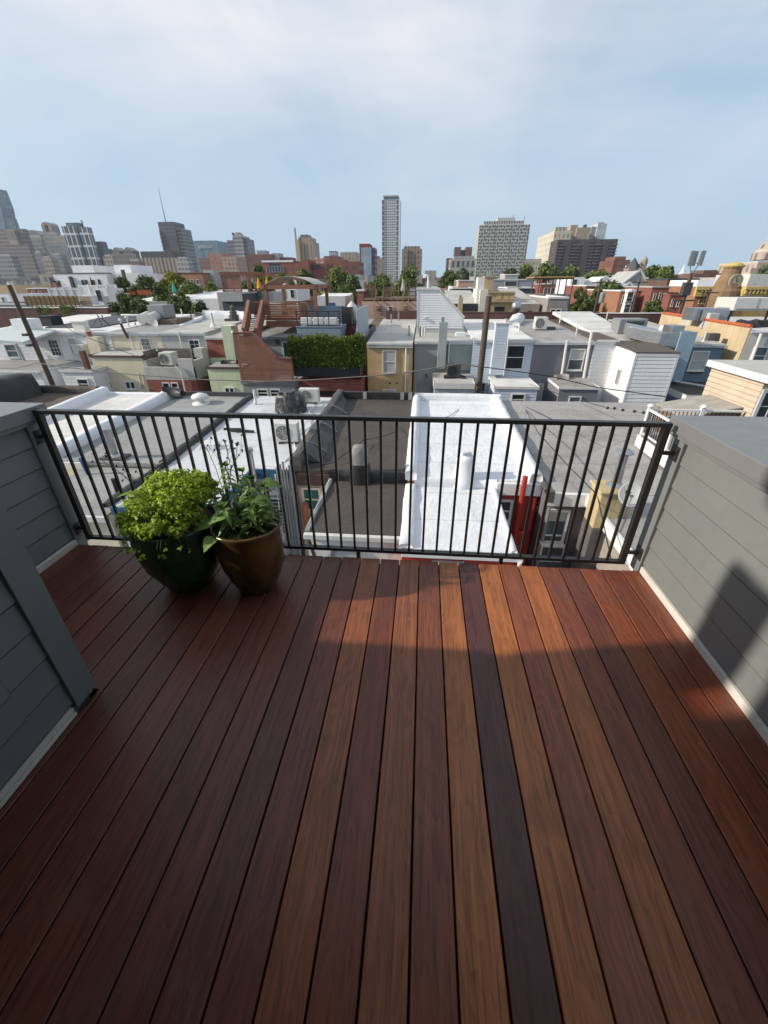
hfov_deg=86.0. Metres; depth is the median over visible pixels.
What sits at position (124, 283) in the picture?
tree
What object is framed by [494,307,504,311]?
window
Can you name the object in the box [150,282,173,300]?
tree
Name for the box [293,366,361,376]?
planter box
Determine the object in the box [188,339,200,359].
window
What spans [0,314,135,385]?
row house
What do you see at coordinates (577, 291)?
tree
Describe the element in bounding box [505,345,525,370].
window
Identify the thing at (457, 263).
office building
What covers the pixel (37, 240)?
tower
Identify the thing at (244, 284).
tree
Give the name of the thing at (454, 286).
row house
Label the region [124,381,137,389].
window
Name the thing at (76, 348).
window air conditioner
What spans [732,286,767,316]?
corner building
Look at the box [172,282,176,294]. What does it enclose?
umbrella
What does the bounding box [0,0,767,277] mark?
sky
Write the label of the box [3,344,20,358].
window
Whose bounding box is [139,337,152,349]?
window
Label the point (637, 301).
row house
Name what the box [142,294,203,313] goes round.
row house
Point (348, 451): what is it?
overhead wire
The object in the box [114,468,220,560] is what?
leafy plant
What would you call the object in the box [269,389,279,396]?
window
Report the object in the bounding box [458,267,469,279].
tree
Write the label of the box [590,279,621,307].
tree
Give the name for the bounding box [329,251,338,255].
brick block
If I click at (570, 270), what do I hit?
tree
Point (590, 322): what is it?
roof panel
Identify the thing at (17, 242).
stone building
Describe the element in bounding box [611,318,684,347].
roof duct
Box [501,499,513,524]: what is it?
window
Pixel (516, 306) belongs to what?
flue hood
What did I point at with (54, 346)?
window
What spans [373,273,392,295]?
tree
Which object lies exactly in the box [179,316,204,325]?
party wall ridge
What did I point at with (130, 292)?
deck railing
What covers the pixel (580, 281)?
row house
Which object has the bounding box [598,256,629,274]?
brick block
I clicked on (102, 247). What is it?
tower
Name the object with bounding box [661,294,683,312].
row house
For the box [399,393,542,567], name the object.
row house
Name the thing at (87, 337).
overhead wire
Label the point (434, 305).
stair bulkhead
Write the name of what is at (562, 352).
row house
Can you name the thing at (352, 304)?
covered heater
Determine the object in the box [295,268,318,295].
tree
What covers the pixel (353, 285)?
tree
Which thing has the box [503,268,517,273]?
tree
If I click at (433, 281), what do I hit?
block
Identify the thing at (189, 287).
tree
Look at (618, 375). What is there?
window
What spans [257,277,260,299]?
umbrella
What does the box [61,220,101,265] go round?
tower
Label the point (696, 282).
penthouse
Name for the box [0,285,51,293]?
row house
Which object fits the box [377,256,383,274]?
apartment block
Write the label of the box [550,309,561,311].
window
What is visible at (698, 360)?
window
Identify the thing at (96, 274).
building
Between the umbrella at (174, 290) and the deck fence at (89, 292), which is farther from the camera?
the deck fence at (89, 292)
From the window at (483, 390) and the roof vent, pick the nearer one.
the window at (483, 390)
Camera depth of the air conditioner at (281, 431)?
14.84 m
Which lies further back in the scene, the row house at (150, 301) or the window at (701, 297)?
the row house at (150, 301)
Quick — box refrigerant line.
[274,402,320,508]
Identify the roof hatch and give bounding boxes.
[455,332,465,336]
[545,326,555,329]
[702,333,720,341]
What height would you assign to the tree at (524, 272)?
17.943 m
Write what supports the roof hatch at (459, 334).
on the row house at (442, 347)
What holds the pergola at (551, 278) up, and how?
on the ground
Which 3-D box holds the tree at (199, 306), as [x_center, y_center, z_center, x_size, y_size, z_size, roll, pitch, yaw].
[-21.383,-19.856,49.591,2.883,10.301,2.345,22,36,35]
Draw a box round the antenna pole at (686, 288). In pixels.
[673,251,706,313]
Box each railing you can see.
[32,409,680,563]
[125,291,135,294]
[137,290,150,294]
[242,288,263,298]
[634,404,746,468]
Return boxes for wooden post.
[79,350,91,369]
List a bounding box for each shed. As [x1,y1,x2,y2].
[95,288,123,304]
[220,291,258,313]
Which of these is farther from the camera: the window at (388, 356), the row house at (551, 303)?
the row house at (551, 303)
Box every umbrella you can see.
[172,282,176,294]
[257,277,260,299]
[401,279,404,290]
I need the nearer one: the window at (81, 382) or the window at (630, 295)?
the window at (81, 382)
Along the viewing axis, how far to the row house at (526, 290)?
63.67 m
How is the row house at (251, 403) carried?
on the ground
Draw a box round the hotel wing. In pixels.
[525,259,541,276]
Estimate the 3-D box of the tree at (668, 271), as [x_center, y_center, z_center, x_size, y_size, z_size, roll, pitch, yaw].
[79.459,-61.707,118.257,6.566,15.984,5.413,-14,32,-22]
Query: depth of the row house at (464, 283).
79.56 m
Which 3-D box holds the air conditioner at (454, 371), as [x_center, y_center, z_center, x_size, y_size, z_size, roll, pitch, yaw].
[5.129,-10.415,30.327,0.967,0.950,0.920,2,29,5]
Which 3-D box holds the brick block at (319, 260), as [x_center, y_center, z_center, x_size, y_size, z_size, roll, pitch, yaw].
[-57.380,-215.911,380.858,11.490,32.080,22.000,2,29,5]
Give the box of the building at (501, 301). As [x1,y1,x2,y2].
[473,271,515,311]
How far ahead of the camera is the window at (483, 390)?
31.78 m
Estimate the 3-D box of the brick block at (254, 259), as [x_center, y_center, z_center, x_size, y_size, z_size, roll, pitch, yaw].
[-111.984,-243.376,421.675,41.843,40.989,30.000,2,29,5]
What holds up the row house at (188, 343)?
on the ground
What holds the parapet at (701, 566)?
on the deck framing
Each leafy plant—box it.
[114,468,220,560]
[192,461,282,551]
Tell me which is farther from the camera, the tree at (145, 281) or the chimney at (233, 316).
the tree at (145, 281)
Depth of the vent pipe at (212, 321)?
33.49 m
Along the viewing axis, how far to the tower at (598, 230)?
482.44 m
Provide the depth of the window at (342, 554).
10.67 m
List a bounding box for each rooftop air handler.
[136,304,191,325]
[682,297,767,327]
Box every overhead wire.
[0,362,477,381]
[22,302,163,366]
[309,427,398,467]
[484,367,680,398]
[525,409,610,557]
[530,384,605,407]
[609,407,668,417]
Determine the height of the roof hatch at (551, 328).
0.370 m
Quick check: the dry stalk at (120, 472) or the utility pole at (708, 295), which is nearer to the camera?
the dry stalk at (120, 472)
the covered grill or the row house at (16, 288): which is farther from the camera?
the row house at (16, 288)
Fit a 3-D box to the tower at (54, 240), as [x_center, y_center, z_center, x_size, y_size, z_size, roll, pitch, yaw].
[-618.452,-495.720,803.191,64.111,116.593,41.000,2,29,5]
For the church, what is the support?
on the ground
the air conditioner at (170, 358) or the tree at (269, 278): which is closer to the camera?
the air conditioner at (170, 358)
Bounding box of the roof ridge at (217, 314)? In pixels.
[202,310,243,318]
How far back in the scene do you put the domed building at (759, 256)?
200.05 m
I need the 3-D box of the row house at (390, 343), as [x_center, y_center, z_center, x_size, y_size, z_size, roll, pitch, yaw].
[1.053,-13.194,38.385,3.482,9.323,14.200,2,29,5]
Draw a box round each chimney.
[224,305,239,324]
[275,390,306,413]
[570,448,634,569]
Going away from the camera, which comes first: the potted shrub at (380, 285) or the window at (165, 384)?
the window at (165, 384)
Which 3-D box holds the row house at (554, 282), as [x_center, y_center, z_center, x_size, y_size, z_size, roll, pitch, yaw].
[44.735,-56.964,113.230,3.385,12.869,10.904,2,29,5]
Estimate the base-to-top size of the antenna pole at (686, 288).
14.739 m
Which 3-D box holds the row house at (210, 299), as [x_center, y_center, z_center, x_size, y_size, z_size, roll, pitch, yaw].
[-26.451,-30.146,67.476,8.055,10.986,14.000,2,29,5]
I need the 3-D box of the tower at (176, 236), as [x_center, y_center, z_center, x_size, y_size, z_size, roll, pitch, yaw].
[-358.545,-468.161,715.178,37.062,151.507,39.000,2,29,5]
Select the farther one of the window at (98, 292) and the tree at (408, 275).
the tree at (408, 275)
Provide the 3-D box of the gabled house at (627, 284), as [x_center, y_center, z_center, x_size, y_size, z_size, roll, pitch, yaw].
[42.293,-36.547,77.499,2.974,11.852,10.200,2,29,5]
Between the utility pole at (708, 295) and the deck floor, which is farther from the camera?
the utility pole at (708, 295)
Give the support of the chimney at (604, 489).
attached to the row house at (569, 410)
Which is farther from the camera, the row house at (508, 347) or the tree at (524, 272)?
the tree at (524, 272)
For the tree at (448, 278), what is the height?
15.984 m
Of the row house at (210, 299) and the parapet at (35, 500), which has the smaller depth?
the parapet at (35, 500)
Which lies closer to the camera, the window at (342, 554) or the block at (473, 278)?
the window at (342, 554)
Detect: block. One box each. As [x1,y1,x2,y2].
[0,278,25,284]
[8,280,41,284]
[20,278,39,280]
[38,274,54,284]
[198,253,247,277]
[247,250,295,281]
[294,263,301,272]
[294,270,310,280]
[301,259,315,270]
[311,263,332,283]
[312,258,327,262]
[324,256,341,258]
[324,259,348,270]
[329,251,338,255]
[340,252,359,261]
[341,261,363,274]
[355,275,373,285]
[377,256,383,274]
[415,275,422,283]
[422,278,426,285]
[425,270,435,277]
[429,277,440,287]
[469,276,492,285]
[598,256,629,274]
[674,270,721,277]
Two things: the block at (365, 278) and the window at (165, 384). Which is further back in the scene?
the block at (365, 278)
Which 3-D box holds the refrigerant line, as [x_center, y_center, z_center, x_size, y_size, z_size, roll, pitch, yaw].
[-3.172,-2.618,16.429,0.435,1.768,7.225,1,29,2]
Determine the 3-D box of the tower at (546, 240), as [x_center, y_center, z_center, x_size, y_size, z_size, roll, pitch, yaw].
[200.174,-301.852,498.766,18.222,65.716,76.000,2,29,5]
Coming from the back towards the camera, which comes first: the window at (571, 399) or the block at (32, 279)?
the block at (32, 279)
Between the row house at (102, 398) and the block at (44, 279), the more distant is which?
the block at (44, 279)
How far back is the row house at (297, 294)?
91.38 m
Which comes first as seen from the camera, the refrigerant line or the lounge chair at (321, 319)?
the refrigerant line
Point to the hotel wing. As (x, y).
(535, 263)
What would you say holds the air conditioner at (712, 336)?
on the row house at (692, 371)
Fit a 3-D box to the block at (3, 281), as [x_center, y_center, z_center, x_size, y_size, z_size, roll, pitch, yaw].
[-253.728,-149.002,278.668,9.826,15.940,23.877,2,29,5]
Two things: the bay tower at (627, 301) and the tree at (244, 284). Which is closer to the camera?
the bay tower at (627, 301)
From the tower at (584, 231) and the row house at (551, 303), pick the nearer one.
the row house at (551, 303)
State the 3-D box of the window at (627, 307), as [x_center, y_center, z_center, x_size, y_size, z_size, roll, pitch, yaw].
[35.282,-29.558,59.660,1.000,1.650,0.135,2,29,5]
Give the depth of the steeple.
261.95 m
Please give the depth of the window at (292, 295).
90.74 m
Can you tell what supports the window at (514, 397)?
in the row house at (508, 347)
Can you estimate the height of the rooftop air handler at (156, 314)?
1.591 m
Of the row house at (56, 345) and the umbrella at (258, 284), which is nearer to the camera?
the row house at (56, 345)
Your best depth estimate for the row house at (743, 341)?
30.33 m
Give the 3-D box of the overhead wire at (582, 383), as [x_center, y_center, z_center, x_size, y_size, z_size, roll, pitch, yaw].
[16.035,-7.247,25.353,20.440,3.121,0.060,2,29,5]
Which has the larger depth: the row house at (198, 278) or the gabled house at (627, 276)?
the row house at (198, 278)
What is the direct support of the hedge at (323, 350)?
in the planter box at (327, 371)
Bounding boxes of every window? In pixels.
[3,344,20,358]
[46,339,63,356]
[66,337,79,355]
[76,379,89,385]
[95,290,102,300]
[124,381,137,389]
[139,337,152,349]
[162,382,169,386]
[170,382,178,387]
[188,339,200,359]
[224,387,234,391]
[257,389,268,396]
[266,266,283,271]
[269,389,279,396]
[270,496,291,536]
[282,341,287,356]
[290,290,294,297]
[301,486,320,513]
[320,391,335,394]
[331,551,356,558]
[382,350,395,373]
[383,389,395,391]
[418,381,431,392]
[432,560,463,567]
[473,382,485,393]
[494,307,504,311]
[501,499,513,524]
[504,281,517,286]
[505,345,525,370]
[511,393,525,400]
[536,384,543,400]
[542,509,570,561]
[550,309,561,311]
[565,349,585,370]
[568,396,581,401]
[614,368,621,385]
[623,302,631,312]
[625,291,634,303]
[686,351,709,371]
[698,296,703,303]
[749,346,767,359]
[751,389,767,416]
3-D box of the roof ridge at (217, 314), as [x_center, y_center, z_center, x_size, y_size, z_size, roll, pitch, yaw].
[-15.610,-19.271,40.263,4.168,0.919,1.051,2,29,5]
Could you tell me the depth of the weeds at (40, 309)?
44.89 m
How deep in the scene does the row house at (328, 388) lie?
31.17 m
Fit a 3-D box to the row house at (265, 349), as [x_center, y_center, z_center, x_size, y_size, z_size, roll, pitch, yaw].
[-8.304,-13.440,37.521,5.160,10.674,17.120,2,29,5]
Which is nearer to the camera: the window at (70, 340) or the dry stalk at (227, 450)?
the dry stalk at (227, 450)
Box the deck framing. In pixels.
[54,563,562,1023]
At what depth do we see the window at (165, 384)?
31.07 m
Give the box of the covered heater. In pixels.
[347,301,356,322]
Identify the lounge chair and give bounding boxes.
[301,317,312,324]
[313,317,324,324]
[324,317,338,324]
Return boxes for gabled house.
[588,275,609,284]
[604,269,646,285]
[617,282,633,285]
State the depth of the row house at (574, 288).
78.81 m
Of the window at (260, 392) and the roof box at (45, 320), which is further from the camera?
the roof box at (45, 320)
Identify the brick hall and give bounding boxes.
[261,260,300,279]
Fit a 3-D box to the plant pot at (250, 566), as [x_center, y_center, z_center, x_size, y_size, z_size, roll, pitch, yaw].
[-0.840,0.271,2.630,0.434,0.482,0.434,2,29,5]
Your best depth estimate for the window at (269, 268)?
291.24 m
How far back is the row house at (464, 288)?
67.89 m
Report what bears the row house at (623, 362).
on the ground
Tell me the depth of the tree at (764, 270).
96.48 m
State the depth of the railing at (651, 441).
13.77 m
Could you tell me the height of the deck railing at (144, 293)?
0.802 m
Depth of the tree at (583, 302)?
63.38 m
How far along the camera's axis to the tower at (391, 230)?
517.92 m
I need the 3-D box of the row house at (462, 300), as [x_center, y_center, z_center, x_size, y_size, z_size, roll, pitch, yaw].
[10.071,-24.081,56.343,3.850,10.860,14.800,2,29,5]
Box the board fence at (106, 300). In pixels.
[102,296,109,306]
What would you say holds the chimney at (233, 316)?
on the row house at (188, 343)
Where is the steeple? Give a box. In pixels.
[679,265,685,273]
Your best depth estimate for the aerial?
34.75 m
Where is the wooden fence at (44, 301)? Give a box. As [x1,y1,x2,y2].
[23,296,104,306]
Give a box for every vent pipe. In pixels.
[210,313,216,326]
[421,325,427,335]
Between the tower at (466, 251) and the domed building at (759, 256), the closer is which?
the domed building at (759, 256)
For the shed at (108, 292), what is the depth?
62.27 m
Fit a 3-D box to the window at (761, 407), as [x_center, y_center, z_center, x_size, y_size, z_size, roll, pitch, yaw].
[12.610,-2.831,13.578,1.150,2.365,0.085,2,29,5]
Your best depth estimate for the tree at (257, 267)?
132.12 m
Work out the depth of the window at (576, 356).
30.20 m
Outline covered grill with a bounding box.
[342,306,353,324]
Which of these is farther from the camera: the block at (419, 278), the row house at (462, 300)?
the block at (419, 278)
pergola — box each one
[217,272,282,310]
[261,276,329,317]
[526,276,574,311]
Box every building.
[0,229,40,277]
[48,265,165,287]
[112,247,139,264]
[137,251,184,272]
[193,240,228,272]
[449,256,475,276]
[473,271,515,311]
[668,286,714,313]
[717,238,767,273]
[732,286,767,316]
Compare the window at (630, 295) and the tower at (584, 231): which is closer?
the window at (630, 295)
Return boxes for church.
[623,255,647,272]
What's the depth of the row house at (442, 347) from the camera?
31.10 m
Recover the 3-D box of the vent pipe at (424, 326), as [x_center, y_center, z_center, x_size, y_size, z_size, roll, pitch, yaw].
[3.244,-14.528,32.943,0.521,0.861,0.160,2,29,5]
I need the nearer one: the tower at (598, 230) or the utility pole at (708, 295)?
the utility pole at (708, 295)
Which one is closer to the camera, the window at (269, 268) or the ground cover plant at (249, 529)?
the ground cover plant at (249, 529)
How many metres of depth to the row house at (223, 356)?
30.97 m
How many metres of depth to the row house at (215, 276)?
111.07 m
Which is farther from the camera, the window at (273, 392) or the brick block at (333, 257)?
the brick block at (333, 257)
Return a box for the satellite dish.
[618,482,641,518]
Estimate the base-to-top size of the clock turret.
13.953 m
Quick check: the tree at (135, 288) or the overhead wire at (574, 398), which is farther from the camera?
the tree at (135, 288)
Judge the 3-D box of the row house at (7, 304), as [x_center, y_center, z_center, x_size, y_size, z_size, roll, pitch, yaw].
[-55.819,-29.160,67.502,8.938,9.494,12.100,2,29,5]
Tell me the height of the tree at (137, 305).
10.611 m
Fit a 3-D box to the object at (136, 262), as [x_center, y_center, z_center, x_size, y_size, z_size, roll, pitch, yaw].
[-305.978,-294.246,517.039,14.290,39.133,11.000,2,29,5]
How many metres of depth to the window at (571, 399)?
28.69 m
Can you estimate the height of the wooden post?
7.670 m
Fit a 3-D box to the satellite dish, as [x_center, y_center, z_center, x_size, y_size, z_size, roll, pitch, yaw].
[5.945,-0.188,10.032,0.474,1.042,0.483,-10,30,-17]
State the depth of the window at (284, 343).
32.61 m
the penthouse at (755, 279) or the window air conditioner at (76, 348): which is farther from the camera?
the penthouse at (755, 279)
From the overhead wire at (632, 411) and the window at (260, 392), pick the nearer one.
the overhead wire at (632, 411)
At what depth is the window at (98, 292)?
62.00 m
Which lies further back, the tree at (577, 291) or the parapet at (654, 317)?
the tree at (577, 291)
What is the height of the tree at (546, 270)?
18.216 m
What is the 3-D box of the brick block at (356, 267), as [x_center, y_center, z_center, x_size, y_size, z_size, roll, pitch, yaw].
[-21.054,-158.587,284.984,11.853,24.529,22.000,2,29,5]
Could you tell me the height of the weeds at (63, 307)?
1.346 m
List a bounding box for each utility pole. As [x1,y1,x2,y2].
[6,285,55,384]
[474,296,491,393]
[592,278,609,311]
[631,278,647,312]
[701,288,718,306]
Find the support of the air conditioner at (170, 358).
on the row house at (188, 343)
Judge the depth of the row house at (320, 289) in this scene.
122.04 m
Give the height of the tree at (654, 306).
10.022 m
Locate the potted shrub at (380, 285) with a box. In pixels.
[366,281,385,296]
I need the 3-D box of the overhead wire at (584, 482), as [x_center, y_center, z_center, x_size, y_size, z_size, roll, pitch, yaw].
[5.551,-2.307,14.123,0.713,0.906,12.216,3,29,6]
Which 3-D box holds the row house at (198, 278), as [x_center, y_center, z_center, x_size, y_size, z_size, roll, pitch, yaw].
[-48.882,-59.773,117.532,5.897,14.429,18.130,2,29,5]
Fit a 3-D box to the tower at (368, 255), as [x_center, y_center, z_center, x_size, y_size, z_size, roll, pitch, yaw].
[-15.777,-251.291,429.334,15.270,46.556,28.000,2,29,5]
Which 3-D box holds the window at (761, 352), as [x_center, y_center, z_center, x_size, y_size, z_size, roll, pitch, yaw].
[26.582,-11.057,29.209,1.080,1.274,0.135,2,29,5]
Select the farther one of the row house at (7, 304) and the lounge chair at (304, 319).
the row house at (7, 304)
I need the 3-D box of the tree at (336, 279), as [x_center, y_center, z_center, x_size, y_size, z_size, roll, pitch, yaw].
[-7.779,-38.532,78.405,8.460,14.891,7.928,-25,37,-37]
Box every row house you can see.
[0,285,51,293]
[0,293,55,301]
[0,300,85,306]
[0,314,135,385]
[0,372,98,407]
[26,288,95,295]
[37,314,192,391]
[45,386,184,457]
[52,282,68,287]
[62,391,250,546]
[85,314,210,391]
[103,390,330,555]
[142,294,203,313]
[143,314,265,392]
[181,273,210,290]
[187,289,253,310]
[203,270,241,286]
[204,315,271,391]
[232,299,313,396]
[275,281,309,300]
[290,389,413,564]
[294,305,374,397]
[310,288,324,300]
[317,293,353,305]
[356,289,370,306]
[362,300,416,328]
[366,311,416,391]
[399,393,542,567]
[410,282,429,294]
[413,317,474,393]
[444,290,478,312]
[448,279,460,289]
[449,287,474,292]
[454,280,473,286]
[464,319,539,400]
[493,279,533,290]
[498,287,534,293]
[498,288,539,311]
[503,401,662,570]
[504,319,600,401]
[530,295,568,311]
[533,280,555,293]
[542,280,556,283]
[548,319,680,402]
[555,277,595,293]
[565,285,596,310]
[586,289,625,312]
[608,319,726,401]
[619,289,641,312]
[621,286,670,312]
[644,278,698,285]
[659,312,767,359]
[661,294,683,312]
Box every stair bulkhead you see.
[0,499,95,810]
[416,274,464,332]
[702,360,767,416]
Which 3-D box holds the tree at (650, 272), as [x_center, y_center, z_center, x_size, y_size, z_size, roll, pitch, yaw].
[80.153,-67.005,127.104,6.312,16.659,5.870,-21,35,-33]
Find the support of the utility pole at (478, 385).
on the ground
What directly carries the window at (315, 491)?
in the row house at (375, 403)
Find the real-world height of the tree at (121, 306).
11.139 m
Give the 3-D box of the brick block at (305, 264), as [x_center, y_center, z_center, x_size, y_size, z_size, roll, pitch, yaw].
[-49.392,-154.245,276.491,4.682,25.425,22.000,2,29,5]
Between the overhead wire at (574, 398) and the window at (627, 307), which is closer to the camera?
the overhead wire at (574, 398)
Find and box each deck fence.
[47,288,99,304]
[77,284,147,296]
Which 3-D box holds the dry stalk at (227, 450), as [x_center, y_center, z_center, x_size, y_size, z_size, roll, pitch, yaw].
[-1.034,-0.276,2.672,0.292,0.462,0.173,2,29,5]
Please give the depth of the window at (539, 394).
31.56 m
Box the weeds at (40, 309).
[35,305,53,315]
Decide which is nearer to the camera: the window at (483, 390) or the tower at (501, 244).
the window at (483, 390)
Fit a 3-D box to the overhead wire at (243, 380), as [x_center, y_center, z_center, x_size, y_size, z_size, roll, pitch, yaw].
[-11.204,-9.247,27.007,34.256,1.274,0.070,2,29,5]
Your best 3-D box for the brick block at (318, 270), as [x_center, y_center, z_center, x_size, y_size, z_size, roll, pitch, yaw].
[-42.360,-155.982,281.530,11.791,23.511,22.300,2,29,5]
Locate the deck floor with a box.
[0,545,767,1023]
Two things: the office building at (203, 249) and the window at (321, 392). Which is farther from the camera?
the office building at (203, 249)
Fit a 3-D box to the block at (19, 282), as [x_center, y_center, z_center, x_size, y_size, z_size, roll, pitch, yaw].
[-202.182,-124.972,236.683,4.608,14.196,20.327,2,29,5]
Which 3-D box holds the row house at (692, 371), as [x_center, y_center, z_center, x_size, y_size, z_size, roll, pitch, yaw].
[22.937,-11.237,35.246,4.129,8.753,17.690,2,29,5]
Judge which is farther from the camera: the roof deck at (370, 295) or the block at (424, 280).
the block at (424, 280)
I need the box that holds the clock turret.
[706,262,745,316]
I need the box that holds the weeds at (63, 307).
[58,304,77,315]
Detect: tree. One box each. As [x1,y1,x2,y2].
[107,291,133,313]
[113,275,130,292]
[127,283,148,298]
[129,297,149,313]
[135,274,154,297]
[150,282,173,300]
[159,270,185,293]
[166,291,192,313]
[178,280,203,293]
[187,299,208,313]
[200,279,217,291]
[241,280,256,287]
[252,263,264,277]
[256,275,273,291]
[273,272,294,291]
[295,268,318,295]
[318,265,356,305]
[342,273,361,301]
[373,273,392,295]
[392,264,422,295]
[437,269,458,287]
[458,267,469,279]
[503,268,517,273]
[518,263,534,278]
[532,261,559,283]
[556,264,580,276]
[567,290,598,311]
[573,287,583,298]
[583,269,613,279]
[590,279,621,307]
[638,299,667,312]
[644,264,661,278]
[655,265,678,278]
[756,264,767,273]
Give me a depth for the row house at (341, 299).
52.52 m
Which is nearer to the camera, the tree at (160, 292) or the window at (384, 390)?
the window at (384, 390)
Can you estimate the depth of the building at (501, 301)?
47.37 m
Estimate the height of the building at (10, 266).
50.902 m
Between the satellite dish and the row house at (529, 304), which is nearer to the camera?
the satellite dish
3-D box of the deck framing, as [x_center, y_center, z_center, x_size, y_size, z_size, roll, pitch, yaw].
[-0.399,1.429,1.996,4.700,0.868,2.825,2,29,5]
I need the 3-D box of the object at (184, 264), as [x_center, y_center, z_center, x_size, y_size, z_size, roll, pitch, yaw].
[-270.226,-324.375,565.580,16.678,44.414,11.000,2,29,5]
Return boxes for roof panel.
[552,312,614,332]
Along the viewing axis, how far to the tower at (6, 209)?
1106.80 m
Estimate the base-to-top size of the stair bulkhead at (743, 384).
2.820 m
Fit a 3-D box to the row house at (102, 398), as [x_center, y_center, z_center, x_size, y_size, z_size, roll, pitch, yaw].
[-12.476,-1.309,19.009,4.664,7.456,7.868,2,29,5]
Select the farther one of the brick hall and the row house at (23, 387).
the brick hall
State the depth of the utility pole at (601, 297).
49.28 m
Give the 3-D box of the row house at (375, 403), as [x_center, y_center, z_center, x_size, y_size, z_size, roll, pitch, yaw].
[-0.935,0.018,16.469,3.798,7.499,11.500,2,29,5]
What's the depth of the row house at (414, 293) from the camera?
99.94 m
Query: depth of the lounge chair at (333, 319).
31.36 m
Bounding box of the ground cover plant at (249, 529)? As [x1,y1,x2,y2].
[214,499,281,539]
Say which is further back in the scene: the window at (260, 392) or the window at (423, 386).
the window at (423, 386)
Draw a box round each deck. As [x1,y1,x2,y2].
[363,283,416,318]
[652,394,742,431]
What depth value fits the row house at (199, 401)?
14.60 m
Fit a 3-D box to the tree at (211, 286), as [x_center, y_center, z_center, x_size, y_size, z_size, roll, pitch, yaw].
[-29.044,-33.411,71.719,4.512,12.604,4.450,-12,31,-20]
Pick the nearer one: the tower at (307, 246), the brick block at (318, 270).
the brick block at (318, 270)
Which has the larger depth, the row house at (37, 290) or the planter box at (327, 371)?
the row house at (37, 290)
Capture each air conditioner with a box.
[71,344,89,354]
[158,351,177,365]
[274,421,300,444]
[298,387,319,403]
[447,363,460,378]
[533,316,547,329]
[537,540,564,555]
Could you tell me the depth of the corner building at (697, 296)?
54.15 m
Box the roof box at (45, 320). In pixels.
[37,315,62,325]
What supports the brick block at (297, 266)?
on the ground
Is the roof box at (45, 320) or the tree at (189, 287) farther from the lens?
the tree at (189, 287)
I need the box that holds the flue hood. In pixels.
[511,301,521,311]
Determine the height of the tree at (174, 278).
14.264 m
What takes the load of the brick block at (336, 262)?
on the ground
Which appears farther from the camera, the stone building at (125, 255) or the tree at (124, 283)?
the stone building at (125, 255)
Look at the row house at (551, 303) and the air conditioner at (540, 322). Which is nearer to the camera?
the air conditioner at (540, 322)
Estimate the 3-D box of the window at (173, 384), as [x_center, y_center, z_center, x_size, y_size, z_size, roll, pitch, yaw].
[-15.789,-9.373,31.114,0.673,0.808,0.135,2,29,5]
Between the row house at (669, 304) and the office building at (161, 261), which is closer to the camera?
the row house at (669, 304)
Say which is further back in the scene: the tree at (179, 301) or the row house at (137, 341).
the tree at (179, 301)
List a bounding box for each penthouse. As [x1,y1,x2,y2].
[500,274,518,278]
[669,280,714,285]
[698,277,715,279]
[713,274,767,285]
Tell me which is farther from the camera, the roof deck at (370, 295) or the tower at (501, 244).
the tower at (501, 244)
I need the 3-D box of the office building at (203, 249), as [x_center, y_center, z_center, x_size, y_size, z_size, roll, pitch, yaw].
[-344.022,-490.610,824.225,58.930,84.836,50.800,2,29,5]
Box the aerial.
[91,311,109,325]
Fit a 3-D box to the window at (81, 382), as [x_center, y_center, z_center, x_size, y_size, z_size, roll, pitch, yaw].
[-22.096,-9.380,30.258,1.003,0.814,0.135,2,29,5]
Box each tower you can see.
[0,189,15,228]
[6,218,19,228]
[28,230,48,255]
[41,222,72,272]
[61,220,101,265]
[96,241,112,265]
[158,188,198,272]
[227,232,255,271]
[294,228,319,260]
[359,244,376,275]
[382,195,400,278]
[402,246,421,274]
[445,247,471,270]
[474,216,529,278]
[535,227,571,276]
[548,239,617,276]
[567,224,590,239]
[589,222,607,238]
[620,289,634,312]
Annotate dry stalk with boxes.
[91,452,151,488]
[194,434,243,505]
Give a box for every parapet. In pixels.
[0,307,110,327]
[0,402,89,573]
[462,312,599,318]
[595,313,661,323]
[630,415,767,745]
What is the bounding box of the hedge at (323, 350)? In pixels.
[286,330,367,368]
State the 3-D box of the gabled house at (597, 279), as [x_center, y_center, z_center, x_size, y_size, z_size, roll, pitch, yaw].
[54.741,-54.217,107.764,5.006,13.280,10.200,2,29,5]
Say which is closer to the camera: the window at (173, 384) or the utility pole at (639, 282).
the window at (173, 384)
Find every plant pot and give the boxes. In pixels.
[128,501,218,593]
[209,507,284,595]
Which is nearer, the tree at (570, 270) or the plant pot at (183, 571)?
the plant pot at (183, 571)

